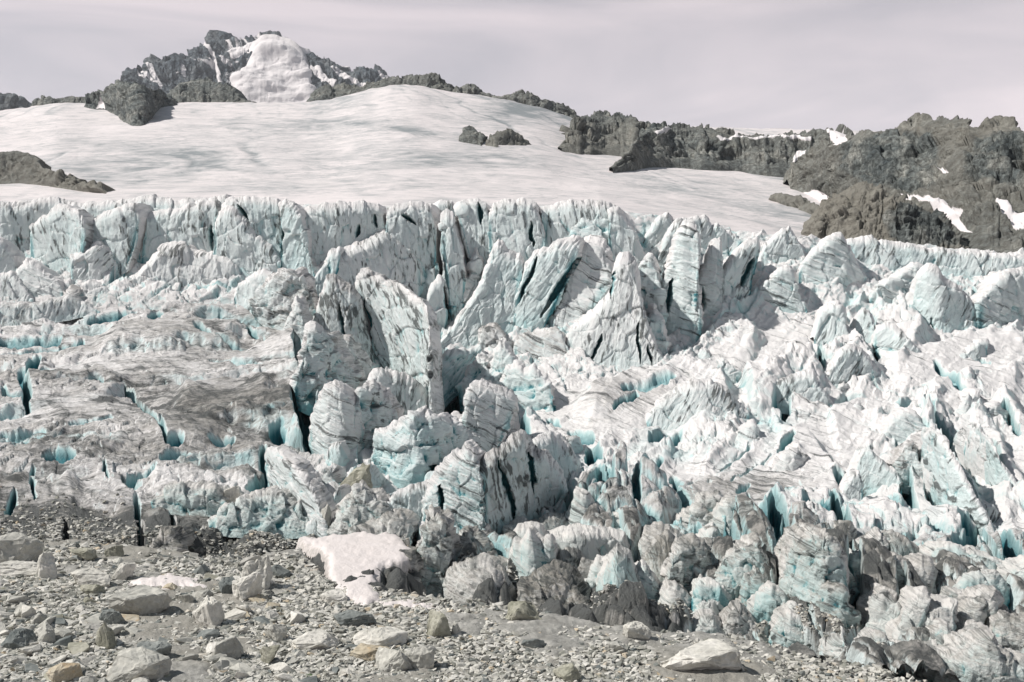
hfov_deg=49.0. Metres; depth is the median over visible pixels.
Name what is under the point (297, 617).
stone
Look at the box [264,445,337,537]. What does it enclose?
serac
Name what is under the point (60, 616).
stone
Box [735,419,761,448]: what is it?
ice block
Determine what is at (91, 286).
serac
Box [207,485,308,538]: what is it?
serac
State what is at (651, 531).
ice block
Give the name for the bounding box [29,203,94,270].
serac
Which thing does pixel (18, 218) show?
serac
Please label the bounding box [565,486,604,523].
ice block
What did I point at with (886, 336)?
serac
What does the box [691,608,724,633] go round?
ice block
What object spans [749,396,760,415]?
ice block
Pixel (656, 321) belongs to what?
serac
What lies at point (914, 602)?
ice block
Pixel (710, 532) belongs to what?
ice block
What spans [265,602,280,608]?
stone
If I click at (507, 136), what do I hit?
rocky outcrop
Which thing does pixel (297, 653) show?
stone
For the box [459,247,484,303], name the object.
serac
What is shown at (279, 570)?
stone
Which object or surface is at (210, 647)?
stone
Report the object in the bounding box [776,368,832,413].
serac
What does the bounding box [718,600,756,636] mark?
ice block
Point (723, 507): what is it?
ice block
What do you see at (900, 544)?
ice block
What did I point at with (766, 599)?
ice block
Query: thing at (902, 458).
serac
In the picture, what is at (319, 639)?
boulder
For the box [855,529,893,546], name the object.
ice block
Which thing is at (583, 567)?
ice block
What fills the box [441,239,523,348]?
serac
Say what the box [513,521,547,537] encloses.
ice block
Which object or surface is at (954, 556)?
ice block
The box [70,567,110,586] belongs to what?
boulder
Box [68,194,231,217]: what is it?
serac
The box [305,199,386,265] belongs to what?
serac
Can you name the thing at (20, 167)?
rocky outcrop
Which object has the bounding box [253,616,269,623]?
stone
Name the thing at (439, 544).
serac
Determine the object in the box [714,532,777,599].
ice block
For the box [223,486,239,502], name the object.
boulder
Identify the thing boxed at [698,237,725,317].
serac
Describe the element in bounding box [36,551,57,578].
boulder
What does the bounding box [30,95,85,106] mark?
rocky ridge
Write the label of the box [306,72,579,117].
rocky ridge
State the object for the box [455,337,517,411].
serac
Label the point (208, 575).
stone
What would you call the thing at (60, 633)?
stone
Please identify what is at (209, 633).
stone
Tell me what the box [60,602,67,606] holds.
stone
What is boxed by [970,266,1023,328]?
serac
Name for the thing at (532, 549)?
ice block
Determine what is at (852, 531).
ice block
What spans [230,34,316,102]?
snow patch
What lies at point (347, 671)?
stone
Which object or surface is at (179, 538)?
boulder
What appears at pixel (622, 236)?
serac
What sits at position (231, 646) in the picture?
boulder
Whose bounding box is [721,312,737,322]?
ice block
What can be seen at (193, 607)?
stone
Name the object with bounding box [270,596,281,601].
stone
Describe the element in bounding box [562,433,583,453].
ice block
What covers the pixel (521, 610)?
boulder
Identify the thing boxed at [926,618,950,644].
ice block
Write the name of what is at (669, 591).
ice block
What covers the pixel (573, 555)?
ice block
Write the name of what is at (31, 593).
stone
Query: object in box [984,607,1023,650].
ice block
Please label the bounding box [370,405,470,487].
serac
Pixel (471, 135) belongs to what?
rocky outcrop
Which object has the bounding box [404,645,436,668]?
boulder
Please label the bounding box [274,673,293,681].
stone
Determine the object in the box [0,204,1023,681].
glacier
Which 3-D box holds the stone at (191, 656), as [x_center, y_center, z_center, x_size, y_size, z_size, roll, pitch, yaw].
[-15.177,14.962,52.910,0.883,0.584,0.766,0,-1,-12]
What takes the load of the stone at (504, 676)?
on the moraine
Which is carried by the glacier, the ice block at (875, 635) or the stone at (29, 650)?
the ice block at (875, 635)
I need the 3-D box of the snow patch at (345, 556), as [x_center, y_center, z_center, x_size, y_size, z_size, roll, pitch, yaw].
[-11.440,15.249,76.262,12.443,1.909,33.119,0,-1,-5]
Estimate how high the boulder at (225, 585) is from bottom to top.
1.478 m
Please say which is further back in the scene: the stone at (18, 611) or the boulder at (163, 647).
the stone at (18, 611)
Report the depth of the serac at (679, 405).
145.76 m
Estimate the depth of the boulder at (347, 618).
59.16 m
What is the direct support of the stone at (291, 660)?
on the moraine
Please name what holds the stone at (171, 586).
on the moraine
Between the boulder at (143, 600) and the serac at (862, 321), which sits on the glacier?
the serac at (862, 321)
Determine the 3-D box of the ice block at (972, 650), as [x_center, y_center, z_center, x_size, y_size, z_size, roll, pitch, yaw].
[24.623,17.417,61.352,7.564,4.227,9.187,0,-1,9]
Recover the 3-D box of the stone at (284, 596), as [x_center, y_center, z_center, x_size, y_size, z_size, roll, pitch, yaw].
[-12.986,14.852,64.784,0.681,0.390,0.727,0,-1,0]
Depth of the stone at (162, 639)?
55.58 m
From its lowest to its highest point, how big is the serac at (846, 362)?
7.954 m
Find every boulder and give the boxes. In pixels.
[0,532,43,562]
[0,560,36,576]
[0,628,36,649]
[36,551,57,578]
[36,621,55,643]
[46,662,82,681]
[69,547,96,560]
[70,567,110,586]
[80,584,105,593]
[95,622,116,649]
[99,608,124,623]
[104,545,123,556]
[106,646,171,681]
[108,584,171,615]
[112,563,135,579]
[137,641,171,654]
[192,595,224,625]
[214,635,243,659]
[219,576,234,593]
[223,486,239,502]
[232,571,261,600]
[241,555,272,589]
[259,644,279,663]
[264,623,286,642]
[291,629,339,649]
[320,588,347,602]
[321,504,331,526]
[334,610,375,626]
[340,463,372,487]
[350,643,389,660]
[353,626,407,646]
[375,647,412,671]
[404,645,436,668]
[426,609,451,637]
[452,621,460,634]
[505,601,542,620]
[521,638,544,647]
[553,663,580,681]
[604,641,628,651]
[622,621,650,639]
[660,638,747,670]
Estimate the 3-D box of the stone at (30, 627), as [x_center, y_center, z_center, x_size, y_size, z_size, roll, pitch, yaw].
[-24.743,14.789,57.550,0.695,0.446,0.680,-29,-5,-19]
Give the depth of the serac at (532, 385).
161.90 m
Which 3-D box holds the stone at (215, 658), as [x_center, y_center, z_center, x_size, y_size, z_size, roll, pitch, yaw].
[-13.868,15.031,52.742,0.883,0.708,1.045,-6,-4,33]
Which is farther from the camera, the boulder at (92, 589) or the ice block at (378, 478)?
the ice block at (378, 478)
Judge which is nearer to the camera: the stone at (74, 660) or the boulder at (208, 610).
the stone at (74, 660)
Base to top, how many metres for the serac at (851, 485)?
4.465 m
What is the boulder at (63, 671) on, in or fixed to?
on the moraine
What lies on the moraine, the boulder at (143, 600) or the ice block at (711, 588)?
the boulder at (143, 600)
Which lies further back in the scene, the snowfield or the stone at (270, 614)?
the snowfield
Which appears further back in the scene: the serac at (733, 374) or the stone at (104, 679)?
the serac at (733, 374)
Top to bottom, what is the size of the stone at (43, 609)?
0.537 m
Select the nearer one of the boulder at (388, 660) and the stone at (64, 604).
the boulder at (388, 660)
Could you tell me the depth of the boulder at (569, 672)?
51.18 m
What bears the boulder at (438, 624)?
on the moraine
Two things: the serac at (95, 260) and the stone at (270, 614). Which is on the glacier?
the serac at (95, 260)
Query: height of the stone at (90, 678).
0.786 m
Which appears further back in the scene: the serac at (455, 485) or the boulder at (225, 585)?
the serac at (455, 485)
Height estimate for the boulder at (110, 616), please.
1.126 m
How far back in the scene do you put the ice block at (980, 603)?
68.88 m
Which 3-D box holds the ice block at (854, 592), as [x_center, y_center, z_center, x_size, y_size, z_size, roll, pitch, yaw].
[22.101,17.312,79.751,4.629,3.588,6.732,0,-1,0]
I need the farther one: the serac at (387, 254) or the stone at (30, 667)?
the serac at (387, 254)
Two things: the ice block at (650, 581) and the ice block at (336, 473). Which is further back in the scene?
the ice block at (336, 473)
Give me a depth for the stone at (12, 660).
51.90 m
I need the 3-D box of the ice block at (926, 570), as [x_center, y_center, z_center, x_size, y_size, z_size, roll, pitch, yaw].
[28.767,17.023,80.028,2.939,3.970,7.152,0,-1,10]
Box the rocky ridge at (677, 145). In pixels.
[609,121,852,176]
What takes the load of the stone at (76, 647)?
on the moraine
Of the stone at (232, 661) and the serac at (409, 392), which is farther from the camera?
the serac at (409, 392)
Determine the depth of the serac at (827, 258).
207.10 m
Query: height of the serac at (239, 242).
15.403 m
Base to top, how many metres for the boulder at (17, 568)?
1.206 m
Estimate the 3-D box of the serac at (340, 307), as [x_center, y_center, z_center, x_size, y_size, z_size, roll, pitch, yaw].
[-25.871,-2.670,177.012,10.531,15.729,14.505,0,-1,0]
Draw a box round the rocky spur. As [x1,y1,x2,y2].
[769,192,818,214]
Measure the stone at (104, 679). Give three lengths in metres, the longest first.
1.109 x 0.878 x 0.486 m
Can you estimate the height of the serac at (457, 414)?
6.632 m
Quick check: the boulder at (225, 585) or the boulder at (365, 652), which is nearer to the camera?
the boulder at (365, 652)
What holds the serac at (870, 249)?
on the glacier
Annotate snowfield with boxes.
[0,84,875,236]
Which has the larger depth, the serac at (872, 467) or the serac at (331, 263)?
the serac at (331, 263)
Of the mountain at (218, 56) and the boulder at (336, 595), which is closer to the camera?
the boulder at (336, 595)
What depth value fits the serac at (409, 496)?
93.60 m
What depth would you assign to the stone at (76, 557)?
74.51 m
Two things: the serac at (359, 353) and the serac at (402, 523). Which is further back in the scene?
the serac at (359, 353)
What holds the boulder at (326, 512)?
on the serac at (362, 502)
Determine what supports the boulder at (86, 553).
on the moraine
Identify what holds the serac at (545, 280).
on the glacier
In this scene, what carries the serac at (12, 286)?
on the glacier
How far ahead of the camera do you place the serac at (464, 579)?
75.82 m
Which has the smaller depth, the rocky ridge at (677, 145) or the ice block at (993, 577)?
the ice block at (993, 577)
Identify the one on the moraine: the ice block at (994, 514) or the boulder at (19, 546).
the boulder at (19, 546)
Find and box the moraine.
[0,539,915,681]
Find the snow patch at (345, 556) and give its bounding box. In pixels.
[295,531,410,605]
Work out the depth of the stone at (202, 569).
70.90 m
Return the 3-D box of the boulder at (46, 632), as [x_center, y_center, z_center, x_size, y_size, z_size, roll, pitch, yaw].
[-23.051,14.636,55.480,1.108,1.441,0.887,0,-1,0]
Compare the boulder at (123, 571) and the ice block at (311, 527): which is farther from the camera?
the ice block at (311, 527)
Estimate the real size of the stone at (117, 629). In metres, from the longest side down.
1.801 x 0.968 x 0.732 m
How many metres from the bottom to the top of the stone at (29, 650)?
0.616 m
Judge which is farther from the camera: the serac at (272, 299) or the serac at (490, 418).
the serac at (272, 299)
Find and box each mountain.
[0,93,31,110]
[115,30,388,93]
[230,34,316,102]
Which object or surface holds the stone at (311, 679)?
on the moraine
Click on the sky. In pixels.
(873, 65)
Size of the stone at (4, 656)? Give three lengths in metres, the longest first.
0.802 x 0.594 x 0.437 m
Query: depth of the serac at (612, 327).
181.22 m
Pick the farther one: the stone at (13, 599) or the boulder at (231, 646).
the stone at (13, 599)
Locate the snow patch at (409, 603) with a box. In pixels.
[376,599,437,608]
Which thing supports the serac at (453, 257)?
on the glacier
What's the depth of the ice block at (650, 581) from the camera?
77.11 m
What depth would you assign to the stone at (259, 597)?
63.99 m
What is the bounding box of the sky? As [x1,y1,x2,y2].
[0,0,1023,130]
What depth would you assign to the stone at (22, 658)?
52.12 m
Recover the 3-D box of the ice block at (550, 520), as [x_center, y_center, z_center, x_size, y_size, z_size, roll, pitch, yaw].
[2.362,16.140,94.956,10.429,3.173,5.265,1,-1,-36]
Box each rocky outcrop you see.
[0,151,114,193]
[84,80,177,125]
[459,125,487,145]
[485,128,530,146]
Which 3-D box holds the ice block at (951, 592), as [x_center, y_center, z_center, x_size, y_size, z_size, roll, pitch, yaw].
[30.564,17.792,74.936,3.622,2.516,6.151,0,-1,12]
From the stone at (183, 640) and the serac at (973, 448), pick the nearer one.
the stone at (183, 640)
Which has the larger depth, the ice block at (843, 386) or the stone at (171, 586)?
the ice block at (843, 386)
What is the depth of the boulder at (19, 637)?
54.62 m
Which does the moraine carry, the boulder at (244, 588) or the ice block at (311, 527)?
the boulder at (244, 588)
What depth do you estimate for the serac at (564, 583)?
74.02 m
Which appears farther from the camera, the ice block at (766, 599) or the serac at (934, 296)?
the serac at (934, 296)
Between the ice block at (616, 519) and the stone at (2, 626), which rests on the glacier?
the ice block at (616, 519)
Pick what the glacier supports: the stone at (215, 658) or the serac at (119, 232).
the serac at (119, 232)
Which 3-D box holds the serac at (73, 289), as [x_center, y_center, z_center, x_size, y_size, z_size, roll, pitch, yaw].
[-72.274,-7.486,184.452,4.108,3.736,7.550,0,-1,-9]
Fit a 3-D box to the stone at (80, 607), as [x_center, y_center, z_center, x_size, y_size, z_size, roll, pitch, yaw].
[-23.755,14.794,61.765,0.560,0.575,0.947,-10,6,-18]
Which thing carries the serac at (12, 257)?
on the glacier
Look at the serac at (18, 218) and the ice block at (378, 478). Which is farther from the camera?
the serac at (18, 218)
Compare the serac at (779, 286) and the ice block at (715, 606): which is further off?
the serac at (779, 286)
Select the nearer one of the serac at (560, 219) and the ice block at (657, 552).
the ice block at (657, 552)
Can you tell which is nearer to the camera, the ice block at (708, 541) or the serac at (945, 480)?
the ice block at (708, 541)
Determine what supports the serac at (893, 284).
on the glacier
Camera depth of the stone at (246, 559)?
73.81 m
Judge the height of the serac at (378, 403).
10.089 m
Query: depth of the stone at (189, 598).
63.21 m
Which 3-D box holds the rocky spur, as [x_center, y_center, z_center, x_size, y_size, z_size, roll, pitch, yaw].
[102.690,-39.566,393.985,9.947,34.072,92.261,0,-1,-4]
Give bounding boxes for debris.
[0,486,884,646]
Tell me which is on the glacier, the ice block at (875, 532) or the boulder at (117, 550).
the ice block at (875, 532)
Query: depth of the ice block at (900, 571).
77.42 m
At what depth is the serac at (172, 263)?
191.16 m
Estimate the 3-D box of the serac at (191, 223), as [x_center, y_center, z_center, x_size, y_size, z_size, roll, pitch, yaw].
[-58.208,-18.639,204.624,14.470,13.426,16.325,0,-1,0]
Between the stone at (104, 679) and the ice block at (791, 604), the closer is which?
the stone at (104, 679)
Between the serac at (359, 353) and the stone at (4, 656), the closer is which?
the stone at (4, 656)
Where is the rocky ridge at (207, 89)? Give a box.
[167,76,256,102]
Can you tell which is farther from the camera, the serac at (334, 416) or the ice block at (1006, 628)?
the serac at (334, 416)
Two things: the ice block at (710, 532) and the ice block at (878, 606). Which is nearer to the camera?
the ice block at (878, 606)
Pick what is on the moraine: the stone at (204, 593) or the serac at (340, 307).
the stone at (204, 593)
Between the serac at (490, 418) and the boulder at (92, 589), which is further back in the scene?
the serac at (490, 418)
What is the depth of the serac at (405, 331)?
167.72 m
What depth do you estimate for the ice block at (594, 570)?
78.01 m
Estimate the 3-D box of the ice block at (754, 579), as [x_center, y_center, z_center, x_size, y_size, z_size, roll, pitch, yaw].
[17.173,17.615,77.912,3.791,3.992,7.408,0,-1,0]
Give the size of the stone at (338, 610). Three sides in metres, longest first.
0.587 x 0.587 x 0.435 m
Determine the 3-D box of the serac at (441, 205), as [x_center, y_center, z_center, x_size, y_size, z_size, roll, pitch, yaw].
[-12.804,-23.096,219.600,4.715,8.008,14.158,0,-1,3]
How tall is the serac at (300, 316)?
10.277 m
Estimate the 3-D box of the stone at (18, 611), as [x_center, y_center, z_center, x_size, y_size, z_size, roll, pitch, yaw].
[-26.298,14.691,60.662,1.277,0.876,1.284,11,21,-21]
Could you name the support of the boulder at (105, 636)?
on the moraine
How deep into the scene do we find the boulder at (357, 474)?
101.47 m
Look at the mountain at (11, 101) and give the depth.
2333.05 m
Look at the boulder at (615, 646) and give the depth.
56.16 m
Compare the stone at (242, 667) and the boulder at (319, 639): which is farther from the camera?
the boulder at (319, 639)
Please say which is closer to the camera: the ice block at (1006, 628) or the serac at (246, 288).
the ice block at (1006, 628)
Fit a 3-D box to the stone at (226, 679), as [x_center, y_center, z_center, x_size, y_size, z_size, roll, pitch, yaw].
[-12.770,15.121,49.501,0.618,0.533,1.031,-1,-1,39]
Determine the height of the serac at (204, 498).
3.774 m
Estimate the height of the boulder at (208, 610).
2.045 m
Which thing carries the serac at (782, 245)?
on the glacier
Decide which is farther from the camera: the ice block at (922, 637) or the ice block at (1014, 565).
the ice block at (1014, 565)
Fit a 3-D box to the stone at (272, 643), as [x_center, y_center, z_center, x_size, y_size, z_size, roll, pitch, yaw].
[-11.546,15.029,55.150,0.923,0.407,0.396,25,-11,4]
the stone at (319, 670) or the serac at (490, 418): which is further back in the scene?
the serac at (490, 418)
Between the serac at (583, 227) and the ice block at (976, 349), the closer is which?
the ice block at (976, 349)
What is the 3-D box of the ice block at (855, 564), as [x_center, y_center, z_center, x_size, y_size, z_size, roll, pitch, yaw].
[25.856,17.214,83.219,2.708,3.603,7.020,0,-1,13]
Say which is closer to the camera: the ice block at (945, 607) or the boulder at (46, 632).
the boulder at (46, 632)
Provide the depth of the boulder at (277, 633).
56.24 m
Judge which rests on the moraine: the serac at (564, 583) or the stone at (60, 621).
the stone at (60, 621)
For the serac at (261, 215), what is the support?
on the glacier
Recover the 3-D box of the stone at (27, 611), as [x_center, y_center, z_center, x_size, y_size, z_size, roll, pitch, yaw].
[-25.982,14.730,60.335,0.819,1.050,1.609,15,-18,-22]
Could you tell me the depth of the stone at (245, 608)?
61.14 m
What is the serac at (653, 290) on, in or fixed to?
on the glacier
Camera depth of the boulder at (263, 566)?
66.68 m
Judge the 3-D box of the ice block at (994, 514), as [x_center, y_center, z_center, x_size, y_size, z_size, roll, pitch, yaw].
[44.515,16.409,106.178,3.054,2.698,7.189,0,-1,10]
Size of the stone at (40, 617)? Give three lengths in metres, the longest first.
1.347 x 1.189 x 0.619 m
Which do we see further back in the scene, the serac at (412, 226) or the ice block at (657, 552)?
the serac at (412, 226)
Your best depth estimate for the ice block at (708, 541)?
86.59 m
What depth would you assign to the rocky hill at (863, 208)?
271.86 m
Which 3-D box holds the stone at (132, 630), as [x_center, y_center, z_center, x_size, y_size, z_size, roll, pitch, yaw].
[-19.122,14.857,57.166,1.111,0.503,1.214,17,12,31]
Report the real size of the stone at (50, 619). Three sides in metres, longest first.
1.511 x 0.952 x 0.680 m
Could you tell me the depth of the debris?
87.42 m
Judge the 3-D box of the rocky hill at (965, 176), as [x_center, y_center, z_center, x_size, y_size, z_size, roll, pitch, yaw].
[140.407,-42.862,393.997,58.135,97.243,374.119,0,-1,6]
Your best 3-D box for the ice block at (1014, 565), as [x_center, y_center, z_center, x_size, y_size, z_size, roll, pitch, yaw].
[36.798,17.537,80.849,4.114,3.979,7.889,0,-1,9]
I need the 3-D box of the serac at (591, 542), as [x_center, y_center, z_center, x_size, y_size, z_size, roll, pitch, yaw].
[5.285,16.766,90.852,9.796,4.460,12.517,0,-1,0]
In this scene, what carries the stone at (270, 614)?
on the moraine
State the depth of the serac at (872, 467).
116.27 m
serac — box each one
[0,196,73,250]
[0,237,25,272]
[0,270,33,301]
[0,293,99,326]
[16,258,65,297]
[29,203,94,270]
[56,284,82,297]
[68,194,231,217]
[70,240,118,281]
[81,279,108,295]
[92,202,151,277]
[121,240,239,286]
[142,199,220,263]
[150,480,243,516]
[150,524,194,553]
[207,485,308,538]
[213,205,280,272]
[220,195,282,255]
[234,268,274,313]
[248,266,318,329]
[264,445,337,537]
[278,198,316,275]
[282,295,312,360]
[289,320,366,415]
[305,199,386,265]
[308,379,364,458]
[312,273,375,363]
[314,246,344,295]
[326,479,392,534]
[337,228,423,296]
[343,334,371,382]
[347,507,419,546]
[354,378,403,448]
[355,267,444,413]
[367,366,428,414]
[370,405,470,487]
[385,201,442,298]
[387,479,429,535]
[399,545,423,583]
[416,504,462,597]
[420,439,485,532]
[427,274,447,327]
[433,199,454,216]
[438,208,467,320]
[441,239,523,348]
[442,344,485,406]
[442,552,515,601]
[451,411,461,418]
[453,198,491,264]
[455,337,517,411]
[456,523,494,556]
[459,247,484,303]
[461,378,519,451]
[477,322,513,348]
[479,429,567,534]
[487,197,544,267]
[493,359,555,411]
[509,234,584,329]
[513,326,567,362]
[516,559,591,608]
[532,430,580,482]
[541,199,638,246]
[543,523,629,559]
[553,234,614,327]
[566,251,663,370]
[569,213,608,244]
[607,206,645,265]
[638,252,668,335]
[643,212,741,251]
[645,378,749,430]
[646,303,671,355]
[658,217,682,280]
[661,218,704,344]
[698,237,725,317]
[716,357,741,384]
[723,237,760,299]
[757,264,807,312]
[759,225,804,262]
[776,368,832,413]
[798,232,866,287]
[809,300,848,358]
[824,344,873,387]
[839,468,863,500]
[846,234,1023,279]
[846,440,902,496]
[849,307,875,352]
[869,262,922,302]
[871,322,920,358]
[880,407,924,443]
[886,440,922,494]
[905,263,976,332]
[910,426,989,535]
[951,423,1017,485]
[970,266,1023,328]
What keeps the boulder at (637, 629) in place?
on the moraine
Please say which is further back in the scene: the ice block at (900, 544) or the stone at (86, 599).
the ice block at (900, 544)
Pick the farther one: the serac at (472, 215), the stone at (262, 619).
the serac at (472, 215)
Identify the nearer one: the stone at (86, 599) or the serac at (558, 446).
the stone at (86, 599)
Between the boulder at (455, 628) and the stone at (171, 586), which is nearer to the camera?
the boulder at (455, 628)
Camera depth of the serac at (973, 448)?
118.26 m
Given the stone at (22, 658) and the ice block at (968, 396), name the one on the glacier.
the ice block at (968, 396)
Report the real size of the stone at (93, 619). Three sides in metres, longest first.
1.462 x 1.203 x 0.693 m
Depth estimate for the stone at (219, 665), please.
51.45 m
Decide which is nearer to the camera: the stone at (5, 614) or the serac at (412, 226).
the stone at (5, 614)
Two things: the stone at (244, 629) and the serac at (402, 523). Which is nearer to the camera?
the stone at (244, 629)
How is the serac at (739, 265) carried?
on the glacier
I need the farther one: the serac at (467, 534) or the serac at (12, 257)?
the serac at (12, 257)
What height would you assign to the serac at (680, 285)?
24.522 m
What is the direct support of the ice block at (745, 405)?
on the glacier
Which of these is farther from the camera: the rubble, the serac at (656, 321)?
the serac at (656, 321)
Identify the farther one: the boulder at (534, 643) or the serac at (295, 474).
the serac at (295, 474)
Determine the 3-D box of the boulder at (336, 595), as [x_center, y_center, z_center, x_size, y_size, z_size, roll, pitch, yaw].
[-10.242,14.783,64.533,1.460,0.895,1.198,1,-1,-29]
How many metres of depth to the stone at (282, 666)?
51.51 m
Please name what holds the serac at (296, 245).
on the glacier
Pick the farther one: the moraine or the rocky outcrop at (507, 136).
the rocky outcrop at (507, 136)
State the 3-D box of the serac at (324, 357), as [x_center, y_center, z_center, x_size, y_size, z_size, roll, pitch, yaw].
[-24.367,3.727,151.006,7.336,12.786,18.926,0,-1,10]
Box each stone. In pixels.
[0,611,14,618]
[0,621,5,631]
[0,630,10,635]
[0,654,8,660]
[3,658,17,663]
[5,595,30,603]
[7,655,27,663]
[14,602,26,616]
[19,644,42,656]
[21,604,35,617]
[23,591,38,595]
[24,625,36,628]
[24,663,39,672]
[31,613,51,623]
[35,607,47,613]
[36,616,55,627]
[45,618,66,624]
[48,614,64,621]
[48,654,68,664]
[49,635,72,648]
[54,627,72,639]
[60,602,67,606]
[65,619,76,625]
[65,658,81,663]
[68,642,89,653]
[71,555,83,559]
[74,604,84,612]
[79,675,96,681]
[83,597,97,602]
[85,613,103,623]
[98,677,108,681]
[111,625,123,634]
[113,557,123,563]
[121,614,139,620]
[125,628,144,633]
[131,676,149,681]
[158,637,170,643]
[162,582,176,589]
[174,637,192,642]
[177,594,195,602]
[181,654,198,660]
[191,564,209,574]
[191,604,196,610]
[192,589,212,596]
[197,629,220,638]
[204,573,222,578]
[205,653,227,662]
[206,642,217,653]
[209,659,228,670]
[218,656,241,665]
[220,676,230,681]
[224,608,245,619]
[229,662,254,672]
[234,671,247,678]
[235,626,247,633]
[236,605,250,611]
[240,555,261,565]
[248,594,269,602]
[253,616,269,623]
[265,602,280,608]
[266,610,279,618]
[269,641,282,646]
[269,662,291,671]
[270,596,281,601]
[272,564,290,577]
[272,577,283,582]
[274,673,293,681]
[280,594,289,599]
[286,657,298,663]
[290,611,305,624]
[294,650,305,656]
[299,676,318,681]
[310,667,323,672]
[331,608,340,612]
[331,667,338,674]
[338,668,351,675]
[499,674,507,678]
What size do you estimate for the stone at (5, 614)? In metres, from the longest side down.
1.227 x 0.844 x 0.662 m
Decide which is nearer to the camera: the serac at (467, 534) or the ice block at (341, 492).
the serac at (467, 534)
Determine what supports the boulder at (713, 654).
on the moraine
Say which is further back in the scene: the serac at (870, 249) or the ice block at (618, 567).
the serac at (870, 249)
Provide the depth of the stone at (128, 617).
59.58 m
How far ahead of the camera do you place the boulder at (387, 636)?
55.90 m
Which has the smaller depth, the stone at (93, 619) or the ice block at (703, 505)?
the stone at (93, 619)
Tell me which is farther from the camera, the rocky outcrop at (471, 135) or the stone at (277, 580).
the rocky outcrop at (471, 135)
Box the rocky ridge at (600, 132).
[558,110,650,156]
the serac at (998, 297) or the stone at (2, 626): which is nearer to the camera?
the stone at (2, 626)
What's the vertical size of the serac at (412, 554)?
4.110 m
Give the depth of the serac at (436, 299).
195.81 m
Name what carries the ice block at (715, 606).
on the glacier
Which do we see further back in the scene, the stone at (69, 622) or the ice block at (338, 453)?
the ice block at (338, 453)
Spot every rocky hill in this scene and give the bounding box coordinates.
[783,112,1023,252]
[801,181,969,248]
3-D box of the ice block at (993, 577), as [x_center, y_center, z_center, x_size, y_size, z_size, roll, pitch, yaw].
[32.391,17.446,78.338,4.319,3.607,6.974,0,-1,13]
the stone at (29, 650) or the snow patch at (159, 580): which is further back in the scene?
the snow patch at (159, 580)
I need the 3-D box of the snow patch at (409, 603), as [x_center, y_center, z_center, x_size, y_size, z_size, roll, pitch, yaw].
[-5.954,15.514,64.407,6.545,1.321,10.472,0,-1,-5]
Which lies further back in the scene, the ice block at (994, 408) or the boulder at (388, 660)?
the ice block at (994, 408)
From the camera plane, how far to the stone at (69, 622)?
58.77 m
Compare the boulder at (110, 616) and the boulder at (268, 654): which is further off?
the boulder at (110, 616)
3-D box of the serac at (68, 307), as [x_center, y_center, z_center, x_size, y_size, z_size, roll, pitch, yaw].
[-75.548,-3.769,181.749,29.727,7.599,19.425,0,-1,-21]
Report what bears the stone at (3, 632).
on the moraine
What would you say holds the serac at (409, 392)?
on the glacier
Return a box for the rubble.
[0,540,926,681]
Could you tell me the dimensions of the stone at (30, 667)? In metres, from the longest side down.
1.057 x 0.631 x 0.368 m
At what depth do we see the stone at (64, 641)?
54.73 m
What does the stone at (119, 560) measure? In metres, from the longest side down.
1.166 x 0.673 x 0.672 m
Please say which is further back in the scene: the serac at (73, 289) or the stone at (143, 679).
the serac at (73, 289)
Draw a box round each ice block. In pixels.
[305,518,317,535]
[322,462,346,483]
[325,441,350,466]
[333,484,351,503]
[357,463,385,487]
[502,511,568,533]
[507,525,557,579]
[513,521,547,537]
[556,546,584,566]
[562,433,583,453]
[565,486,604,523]
[576,557,593,577]
[584,554,605,588]
[595,542,640,590]
[611,505,629,526]
[635,559,661,601]
[638,521,680,560]
[643,529,673,581]
[657,578,690,607]
[660,532,711,591]
[673,489,724,528]
[688,576,731,611]
[691,599,723,615]
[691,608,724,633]
[695,573,703,587]
[696,522,718,539]
[697,347,712,358]
[702,537,712,549]
[709,495,735,536]
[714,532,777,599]
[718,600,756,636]
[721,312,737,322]
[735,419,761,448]
[735,565,766,606]
[738,399,750,413]
[746,580,789,624]
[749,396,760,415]
[768,603,803,646]
[772,447,807,471]
[773,522,849,606]
[784,600,805,609]
[816,580,863,628]
[817,626,847,658]
[833,520,856,548]
[836,381,848,392]
[848,570,859,603]
[849,548,860,589]
[852,399,863,410]
[853,626,894,675]
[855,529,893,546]
[856,583,900,632]
[864,526,888,548]
[885,585,931,639]
[888,532,918,555]
[889,619,1023,681]
[891,552,908,593]
[903,552,937,593]
[908,626,928,641]
[919,540,1001,569]
[923,593,958,630]
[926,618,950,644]
[933,551,969,593]
[939,586,964,597]
[953,565,1010,609]
[953,584,1004,623]
[955,388,979,414]
[959,338,989,361]
[981,499,1000,522]
[983,401,1008,425]
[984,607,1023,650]
[996,554,1023,580]
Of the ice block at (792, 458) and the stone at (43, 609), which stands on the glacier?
the ice block at (792, 458)
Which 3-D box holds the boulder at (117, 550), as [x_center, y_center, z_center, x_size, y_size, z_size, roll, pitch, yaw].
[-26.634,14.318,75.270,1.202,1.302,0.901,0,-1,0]
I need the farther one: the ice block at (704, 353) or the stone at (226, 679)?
the ice block at (704, 353)
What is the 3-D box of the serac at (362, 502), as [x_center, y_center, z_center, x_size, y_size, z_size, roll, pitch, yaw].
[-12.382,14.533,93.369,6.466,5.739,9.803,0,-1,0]
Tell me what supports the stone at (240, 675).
on the moraine
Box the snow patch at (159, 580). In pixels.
[128,573,206,589]
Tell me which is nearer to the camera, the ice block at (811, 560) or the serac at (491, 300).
the ice block at (811, 560)
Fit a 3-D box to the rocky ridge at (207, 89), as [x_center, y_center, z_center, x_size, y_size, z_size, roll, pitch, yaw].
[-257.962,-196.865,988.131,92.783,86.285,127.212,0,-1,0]
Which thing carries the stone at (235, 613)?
on the moraine
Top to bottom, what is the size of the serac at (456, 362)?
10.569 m
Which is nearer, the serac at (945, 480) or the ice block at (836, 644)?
the ice block at (836, 644)
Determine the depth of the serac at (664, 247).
205.15 m
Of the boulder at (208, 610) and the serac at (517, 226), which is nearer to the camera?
the boulder at (208, 610)

